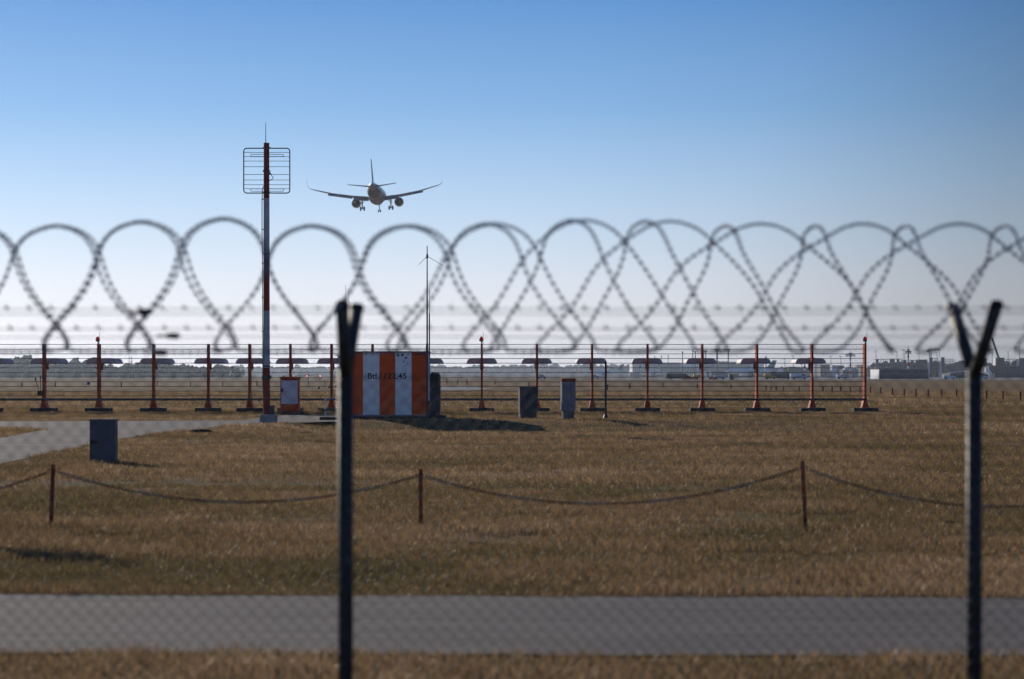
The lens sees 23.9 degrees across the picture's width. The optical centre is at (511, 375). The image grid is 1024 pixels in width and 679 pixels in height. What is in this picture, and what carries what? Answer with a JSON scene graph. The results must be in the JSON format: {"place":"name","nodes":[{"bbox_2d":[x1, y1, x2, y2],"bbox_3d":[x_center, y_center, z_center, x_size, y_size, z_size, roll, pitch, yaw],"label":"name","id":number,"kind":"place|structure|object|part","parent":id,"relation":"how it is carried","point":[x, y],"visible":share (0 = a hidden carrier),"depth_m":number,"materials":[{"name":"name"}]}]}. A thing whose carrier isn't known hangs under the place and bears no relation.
{"place":"outdoors","nodes":[
{"label":"outdoors","id":0,"kind":"place"},
{"bbox_2d":[0,415,337,463],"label":"access path","id":1,"kind":"structure","parent":0,"point":[59,432],"depth_m":65.40,"materials":[{"name":"grey concrete"}]},
{"bbox_2d":[243,122,289,422],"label":"antenna mast","id":2,"kind":"object","parent":1,"relation":"on","point":[268,416],"visible":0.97,"depth_m":76.42,"materials":[{"name":"grey metal"}]},
{"bbox_2d":[319,398,337,419],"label":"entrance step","id":3,"kind":"object","parent":1,"relation":"on","point":[330,417],"visible":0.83,"depth_m":81.22,"materials":[{"name":"metal"}]},
{"bbox_2d":[306,159,439,212],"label":"landing airliner","id":4,"kind":"object","parent":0,"point":[376,193],"visible":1,"depth_m":641.76,"materials":[{"name":"white paint"}]},
{"bbox_2d":[0,594,1023,655],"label":"perimeter road","id":5,"kind":"structure","parent":0,"point":[453,612],"depth_m":14.50,"materials":[{"name":"grey asphalt"}]},
{"bbox_2d":[0,376,1023,678],"bbox_3d":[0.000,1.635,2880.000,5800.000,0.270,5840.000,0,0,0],"label":"ground","id":6,"kind":"structure","parent":0,"point":[878,384],"depth_m":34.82,"materials":[{"name":"brown plant"}]},
{"bbox_2d":[0,359,13,410],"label":"antenna post","id":7,"kind":"object","parent":6,"relation":"on","point":[6,361],"visible":0.71,"depth_m":98.51,"materials":[{"name":"red metal"}]},
{"bbox_2d":[30,346,67,411],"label":"antenna post","id":8,"kind":"object","parent":6,"relation":"on","point":[45,363],"visible":0.68,"depth_m":98.17,"materials":[{"name":"red metal"}]},
{"bbox_2d":[35,375,42,395],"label":"rod box","id":9,"kind":"object","parent":8,"relation":"attached to","point":[40,393],"visible":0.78,"depth_m":97.82,"materials":[{"name":"black paint"}]},
{"bbox_2d":[48,464,57,527],"bbox_3d":[-4.516,1.212,23.800,0.100,0.677,0.041,0,0,0],"label":"chain post","id":10,"kind":"object","parent":6,"relation":"on","point":[52,483],"visible":0.87,"depth_m":23.78,"materials":[{"name":"red metal"}]},
{"bbox_2d":[0,471,49,488],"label":"chain","id":11,"kind":"object","parent":10,"relation":"hanging from","point":[24,479],"visible":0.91,"depth_m":23.82,"materials":[{"name":"black metal"}]},
{"bbox_2d":[57,471,416,503],"bbox_3d":[-2.710,1.102,23.850,3.543,0.325,0.028,0,0,-2],"label":"chain","id":12,"kind":"object","parent":10,"relation":"hanging from","point":[226,500],"visible":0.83,"depth_m":23.84,"materials":[{"name":"black metal"}]},
{"bbox_2d":[89,419,118,462],"bbox_3d":[-6.980,1.123,41.333,0.466,0.753,0.325,0,0,0],"label":"junction box","id":13,"kind":"object","parent":6,"relation":"on","point":[100,440],"visible":0.72,"depth_m":41.20,"materials":[{"name":"black paint"}]},
{"bbox_2d":[85,332,122,411],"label":"antenna post","id":14,"kind":"object","parent":6,"relation":"on","point":[99,407],"visible":0.88,"depth_m":98.05,"materials":[{"name":"orange paint"}]},
{"bbox_2d":[0,355,244,376],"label":"wood","id":15,"kind":"object","parent":6,"relation":"on","point":[25,365],"visible":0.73,"depth_m":1761.44,"materials":[{"name":"tree foliage"},{"name":"bark"}]},
{"bbox_2d":[129,357,134,377],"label":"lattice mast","id":16,"kind":"object","parent":6,"relation":"on","point":[131,375],"visible":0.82,"depth_m":1250.30,"materials":[{"name":"grey metal"}]},
{"bbox_2d":[139,345,174,411],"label":"antenna post","id":17,"kind":"object","parent":6,"relation":"on","point":[154,362],"visible":0.78,"depth_m":98.10,"materials":[{"name":"red metal"}]},
{"bbox_2d":[186,429,217,432],"bbox_3d":[-8.123,1.453,63.255,0.954,0.111,0.561,0,0,0],"label":"molehill","id":18,"kind":"object","parent":6,"relation":"on","point":[204,430],"visible":0.68,"depth_m":63.09,"materials":[{"name":"soil"}]},
{"bbox_2d":[194,345,228,411],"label":"antenna post","id":19,"kind":"object","parent":6,"relation":"on","point":[209,363],"visible":0.84,"depth_m":98.16,"materials":[{"name":"red metal"}]},
{"bbox_2d":[236,345,270,411],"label":"antenna post","id":20,"kind":"object","parent":6,"relation":"on","point":[250,363],"visible":0.75,"depth_m":98.04,"materials":[{"name":"red metal"}]},
{"bbox_2d":[278,375,303,414],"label":"switch cabinet","id":21,"kind":"object","parent":6,"relation":"on","point":[293,393],"visible":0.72,"depth_m":91.98,"materials":[{"name":"metal"}]},
{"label":"door","id":22,"kind":"part","parent":21,"relation":"part of","materials":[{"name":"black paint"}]},
{"bbox_2d":[276,345,308,410],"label":"antenna post","id":23,"kind":"object","parent":6,"relation":"on","point":[290,362],"visible":0.59,"depth_m":98.49,"materials":[{"name":"red metal"}]},
{"bbox_2d":[317,345,337,411],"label":"antenna post","id":24,"kind":"object","parent":6,"relation":"on","point":[332,362],"visible":0.65,"depth_m":97.96,"materials":[{"name":"red metal"}]},
{"bbox_2d":[336,351,431,418],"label":"equipment shelter","id":25,"kind":"object","parent":6,"relation":"on","point":[373,367],"visible":0.74,"depth_m":82.40,"materials":[{"name":"orange paint"}]},
{"bbox_2d":[417,469,424,523],"bbox_3d":[-0.904,1.236,23.900,0.100,0.627,0.041,0,0,0],"label":"chain post","id":26,"kind":"object","parent":6,"relation":"on","point":[420,474],"visible":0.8,"depth_m":23.88,"materials":[{"name":"metal"}]},
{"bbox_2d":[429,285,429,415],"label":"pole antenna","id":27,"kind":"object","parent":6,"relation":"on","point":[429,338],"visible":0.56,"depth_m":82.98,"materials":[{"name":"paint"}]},
{"bbox_2d":[424,246,442,417],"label":"pole antenna","id":28,"kind":"object","parent":6,"relation":"on","point":[426,257],"visible":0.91,"depth_m":81.98,"materials":[{"name":"paint"}]},
{"bbox_2d":[430,359,443,363],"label":"antenna post","id":29,"kind":"object","parent":6,"relation":"on","point":[436,361],"visible":0.12,"depth_m":98.50,"materials":[{"name":"grey metal"}]},
{"bbox_2d":[430,373,445,418],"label":"cabinet","id":30,"kind":"object","parent":6,"relation":"on","point":[435,394],"visible":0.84,"depth_m":83.58,"materials":[{"name":"grey metal"}]},
{"bbox_2d":[431,391,439,410],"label":"door","id":31,"kind":"structure","parent":30,"relation":"in","point":[435,394],"depth_m":83.60,"materials":[{"name":"grey metal"}]},
{"bbox_2d":[441,387,492,389],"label":"taxiway","id":32,"kind":"structure","parent":6,"relation":"on","point":[460,388],"depth_m":271.92,"materials":[{"name":"grey asphalt"}]},
{"bbox_2d":[467,337,496,411],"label":"antenna post","id":33,"kind":"object","parent":6,"relation":"on","point":[481,407],"visible":0.83,"depth_m":97.96,"materials":[{"name":"red metal"}]},
{"bbox_2d":[0,300,1023,678],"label":"chain link fence","id":34,"kind":"object","parent":6,"relation":"on","point":[348,320],"visible":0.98,"depth_m":9.56,"materials":[{"name":"metal"}]},
{"bbox_2d":[0,217,1023,353],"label":"razor wire coil","id":35,"kind":"object","parent":34,"relation":"on","point":[138,323],"visible":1,"depth_m":9.54,"materials":[{"name":"metal"}]},
{"bbox_2d":[518,387,537,418],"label":"distribution cabinet","id":36,"kind":"object","parent":6,"relation":"on","point":[524,400],"visible":0.8,"depth_m":83.50,"materials":[{"name":"grey metal"}]},
{"bbox_2d":[521,345,551,411],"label":"antenna post","id":37,"kind":"object","parent":6,"relation":"on","point":[536,362],"visible":0.6,"depth_m":98.50,"materials":[{"name":"red metal"}]},
{"bbox_2d":[234,363,869,375],"bbox_3d":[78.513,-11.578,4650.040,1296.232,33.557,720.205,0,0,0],"label":"wood","id":38,"kind":"object","parent":6,"relation":"on","point":[555,367],"visible":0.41,"depth_m":4403.98,"materials":[{"name":"foliage"},{"name":"bark"}]},
{"bbox_2d":[560,379,575,418],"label":"pillar cabinet","id":39,"kind":"object","parent":6,"relation":"on","point":[565,393],"visible":0.77,"depth_m":82.21,"materials":[{"name":"grey plastic"}]},
{"bbox_2d":[575,345,606,411],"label":"antenna post","id":40,"kind":"object","parent":6,"relation":"on","point":[591,362],"visible":0.77,"depth_m":97.96,"materials":[{"name":"red metal"}]},
{"bbox_2d":[603,362,607,418],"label":"steel pole","id":41,"kind":"object","parent":6,"relation":"on","point":[605,414],"visible":0.86,"depth_m":82.47,"materials":[{"name":"grey metal"}]},
{"bbox_2d":[629,364,656,371],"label":"hangar","id":42,"kind":"structure","parent":6,"relation":"on","point":[632,368],"depth_m":3310.00,"materials":[{"name":"grey metal"}]},
{"bbox_2d":[631,345,662,411],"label":"antenna post","id":43,"kind":"object","parent":6,"relation":"on","point":[647,407],"visible":0.78,"depth_m":97.97,"materials":[{"name":"red metal"}]},
{"bbox_2d":[629,373,665,376],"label":"terminal block","id":44,"kind":"structure","parent":6,"relation":"on","point":[639,375],"depth_m":3100.00,"materials":[{"name":"grey stone"}]},
{"bbox_2d":[640,366,669,376],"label":"parked airliner","id":45,"kind":"object","parent":6,"relation":"on","point":[665,370],"visible":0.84,"depth_m":2947.99,"materials":[{"name":"white paint"}]},
{"bbox_2d":[657,363,679,371],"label":"hangar","id":46,"kind":"structure","parent":6,"relation":"on","point":[674,367],"depth_m":3300.00,"materials":[{"name":"grey metal"}]},
{"bbox_2d":[680,363,698,375],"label":"hangar","id":47,"kind":"structure","parent":6,"relation":"on","point":[686,368],"depth_m":3296.00,"materials":[{"name":"grey metal"}]},
{"bbox_2d":[683,345,716,411],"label":"antenna post","id":48,"kind":"object","parent":6,"relation":"on","point":[701,362],"visible":0.8,"depth_m":97.97,"materials":[{"name":"red metal"}]},
{"bbox_2d":[715,350,717,371],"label":"light pole","id":49,"kind":"object","parent":6,"relation":"on","point":[717,362],"visible":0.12,"depth_m":2968.87,"materials":[{"name":"grey metal"}]},
{"bbox_2d":[699,361,763,374],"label":"hangar","id":50,"kind":"structure","parent":6,"relation":"on","point":[722,366],"depth_m":3300.00,"materials":[{"name":"grey metal"}]},
{"bbox_2d":[736,345,770,411],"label":"antenna post","id":51,"kind":"object","parent":6,"relation":"on","point":[756,406],"visible":0.76,"depth_m":98.24,"materials":[{"name":"red metal"}]},
{"bbox_2d":[797,461,807,529],"bbox_3d":[2.812,1.190,23.400,0.105,0.722,0.041,0,0,0],"label":"chain post","id":52,"kind":"object","parent":6,"relation":"on","point":[803,489],"visible":0.86,"depth_m":23.38,"materials":[{"name":"red metal"}]},
{"bbox_2d":[425,468,798,504],"bbox_3d":[0.953,1.083,23.650,3.677,0.375,0.028,0,0,8],"label":"chain","id":53,"kind":"object","parent":52,"relation":"hanging from","point":[610,502],"visible":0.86,"depth_m":23.64,"materials":[{"name":"black metal"}]},
{"bbox_2d":[806,468,1023,507],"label":"chain","id":54,"kind":"object","parent":52,"relation":"hanging from","point":[913,497],"visible":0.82,"depth_m":23.34,"materials":[{"name":"black metal"}]},
{"bbox_2d":[586,377,1023,379],"bbox_3d":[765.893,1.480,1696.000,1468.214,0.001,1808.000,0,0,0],"label":"apron","id":55,"kind":"object","parent":6,"relation":"on","point":[822,378],"visible":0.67,"depth_m":860.29,"materials":[{"name":"concrete"}]},
{"bbox_2d":[587,364,623,375],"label":"parked airliner","id":56,"kind":"object","parent":55,"relation":"on","point":[620,368],"visible":0.65,"depth_m":2348.76,"materials":[{"name":"white paint"}]},
{"bbox_2d":[666,373,689,377],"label":"parked van","id":57,"kind":"object","parent":55,"relation":"on","point":[676,375],"visible":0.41,"depth_m":900.00,"materials":[{"name":"grey metal"}]},
{"bbox_2d":[706,373,754,376],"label":"terminal block","id":58,"kind":"structure","parent":55,"relation":"on","point":[724,374],"depth_m":2000.00,"materials":[{"name":"grey stone"}]},
{"bbox_2d":[726,360,776,376],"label":"parked airliner","id":59,"kind":"object","parent":55,"relation":"on","point":[772,364],"visible":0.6,"depth_m":1748.41,"materials":[{"name":"white paint"}]},
{"bbox_2d":[764,374,776,377],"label":"parked van","id":60,"kind":"object","parent":55,"relation":"on","point":[770,376],"visible":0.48,"depth_m":900.00,"materials":[{"name":"yellow paint"}]},
{"bbox_2d":[758,368,798,376],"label":"terminal block","id":61,"kind":"structure","parent":55,"relation":"on","point":[785,370],"depth_m":2300.00,"materials":[{"name":"grey stone"}]},
{"bbox_2d":[769,373,789,378],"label":"parked van","id":62,"kind":"object","parent":55,"relation":"on","point":[786,375],"visible":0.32,"depth_m":930.00,"materials":[{"name":"grey metal"}]},
{"bbox_2d":[776,368,783,371],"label":"billboard","id":63,"kind":"object","parent":55,"relation":"on","point":[780,370],"visible":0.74,"depth_m":1900.00,"materials":[{"name":"paint"}]},
{"bbox_2d":[785,367,794,371],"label":"terminal block","id":64,"kind":"structure","parent":55,"relation":"on","point":[790,369],"depth_m":2290.00,"materials":[{"name":"grey glass"}]},
{"bbox_2d":[790,373,807,378],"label":"parked van","id":65,"kind":"object","parent":55,"relation":"on","point":[795,376],"visible":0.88,"depth_m":880.00,"materials":[{"name":"white metal"}]},
{"bbox_2d":[817,364,822,376],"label":"terminal block","id":66,"kind":"structure","parent":55,"relation":"on","point":[819,370],"depth_m":2453.90,"materials":[{"name":"grey concrete"}]},
{"bbox_2d":[823,364,829,376],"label":"terminal block","id":67,"kind":"structure","parent":55,"relation":"on","point":[827,368],"depth_m":2450.00,"materials":[{"name":"grey glass"}]},
{"bbox_2d":[830,365,836,376],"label":"terminal block","id":68,"kind":"structure","parent":55,"relation":"on","point":[833,368],"depth_m":2480.00,"materials":[{"name":"white glass"}]},
{"bbox_2d":[837,365,843,374],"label":"terminal block","id":69,"kind":"structure","parent":55,"relation":"on","point":[839,367],"depth_m":2500.00,"materials":[{"name":"grey glass"}]},
{"bbox_2d":[840,368,857,376],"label":"gate hall","id":70,"kind":"structure","parent":55,"relation":"on","point":[848,370],"depth_m":2350.00,"materials":[{"name":"grey metal"}]},
{"bbox_2d":[846,350,854,376],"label":"floodlight mast","id":71,"kind":"object","parent":55,"relation":"on","point":[850,354],"visible":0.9,"depth_m":1399.50,"materials":[{"name":"grey metal"}]},
{"bbox_2d":[847,365,870,376],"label":"steel canopy","id":72,"kind":"object","parent":55,"relation":"on","point":[861,366],"visible":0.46,"depth_m":2201.00,"materials":[{"name":"grey metal"}]},
{"bbox_2d":[856,368,862,376],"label":"terminal block","id":73,"kind":"structure","parent":55,"relation":"on","point":[860,370],"depth_m":2401.18,"materials":[{"name":"grey glass"}]},
{"bbox_2d":[870,369,927,378],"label":"barrack","id":74,"kind":"structure","parent":55,"relation":"on","point":[900,372],"depth_m":1010.00,"materials":[{"name":"grey metal"}]},
{"bbox_2d":[873,358,937,376],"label":"building frame","id":75,"kind":"object","parent":55,"relation":"on","point":[912,365],"visible":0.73,"depth_m":1802.63,"materials":[{"name":"grey concrete"}]},
{"bbox_2d":[905,346,910,368],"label":"floodlight mast","id":76,"kind":"object","parent":55,"relation":"on","point":[907,351],"visible":0.81,"depth_m":1149.61,"materials":[{"name":"white metal"}]},
{"bbox_2d":[927,357,931,376],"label":"lift shaft","id":77,"kind":"object","parent":55,"relation":"on","point":[929,363],"visible":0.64,"depth_m":1794.00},
{"bbox_2d":[939,357,943,376],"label":"lift shaft","id":78,"kind":"object","parent":55,"relation":"on","point":[941,364],"visible":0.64,"depth_m":1794.00,"materials":[{"name":"grey concrete"}]},
{"bbox_2d":[944,359,953,371],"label":"building frame","id":79,"kind":"object","parent":55,"relation":"on","point":[950,363],"visible":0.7,"depth_m":1800.41,"materials":[{"name":"grey metal"}]},
{"bbox_2d":[945,375,955,378],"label":"parked van","id":80,"kind":"object","parent":55,"relation":"on","point":[949,376],"visible":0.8,"depth_m":900.00,"materials":[{"name":"grey metal"}]},
{"bbox_2d":[985,367,993,377],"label":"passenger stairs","id":81,"kind":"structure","parent":55,"relation":"on","point":[987,370],"depth_m":1480.00,"materials":[{"name":"white metal"}]},
{"bbox_2d":[992,339,1003,376],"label":"mobile crane","id":82,"kind":"object","parent":55,"relation":"on","point":[998,374],"visible":0.84,"depth_m":1459.42,"materials":[{"name":"grey metal"}]},
{"bbox_2d":[993,358,1004,365],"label":"stair core","id":83,"kind":"object","parent":55,"relation":"on","point":[1001,361],"visible":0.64,"depth_m":1700.00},
{"bbox_2d":[982,366,1023,377],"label":"works hall","id":84,"kind":"structure","parent":55,"relation":"on","point":[1014,371],"depth_m":1500.00,"materials":[{"name":"grey metal"}]},
{"bbox_2d":[1005,359,1017,365],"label":"building frame","id":85,"kind":"object","parent":55,"relation":"on","point":[1012,362],"visible":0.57,"depth_m":1702.32,"materials":[{"name":"grey concrete"}]},
{"bbox_2d":[1016,358,1023,365],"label":"stair core","id":86,"kind":"object","parent":55,"relation":"on","point":[1020,361],"visible":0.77,"depth_m":1700.00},
{"bbox_2d":[791,346,825,411],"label":"antenna post","id":87,"kind":"object","parent":6,"relation":"on","point":[810,362],"visible":0.77,"depth_m":97.98,"materials":[{"name":"red metal"}]},
{"bbox_2d":[799,368,869,376],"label":"terminal block","id":88,"kind":"structure","parent":6,"relation":"on","point":[806,370],"depth_m":2600.00,"materials":[{"name":"grey stone"}]},
{"bbox_2d":[851,337,878,411],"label":"antenna post","id":89,"kind":"object","parent":6,"relation":"on","point":[864,404],"visible":0.79,"depth_m":97.96,"materials":[{"name":"metal"}]},
{"bbox_2d":[0,344,865,400],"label":"wire screen","id":90,"kind":"object","parent":89,"relation":"attached to","point":[442,399],"visible":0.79,"depth_m":97.92,"materials":[{"name":"paint"}]},
{"bbox_2d":[870,360,1015,376],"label":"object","id":91,"kind":"object","parent":6,"relation":"on","point":[958,366],"visible":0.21,"depth_m":1958.74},
{"bbox_2d":[0,0,1023,368],"label":"sky","id":92,"kind":"structure","parent":0,"point":[531,116],"materials":[{"name":"blue"}]},
{"bbox_2d":[941,371,987,377],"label":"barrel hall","id":93,"kind":"structure","parent":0,"point":[962,373],"depth_m":1300.00,"materials":[{"name":"grey metal"}]}
]}

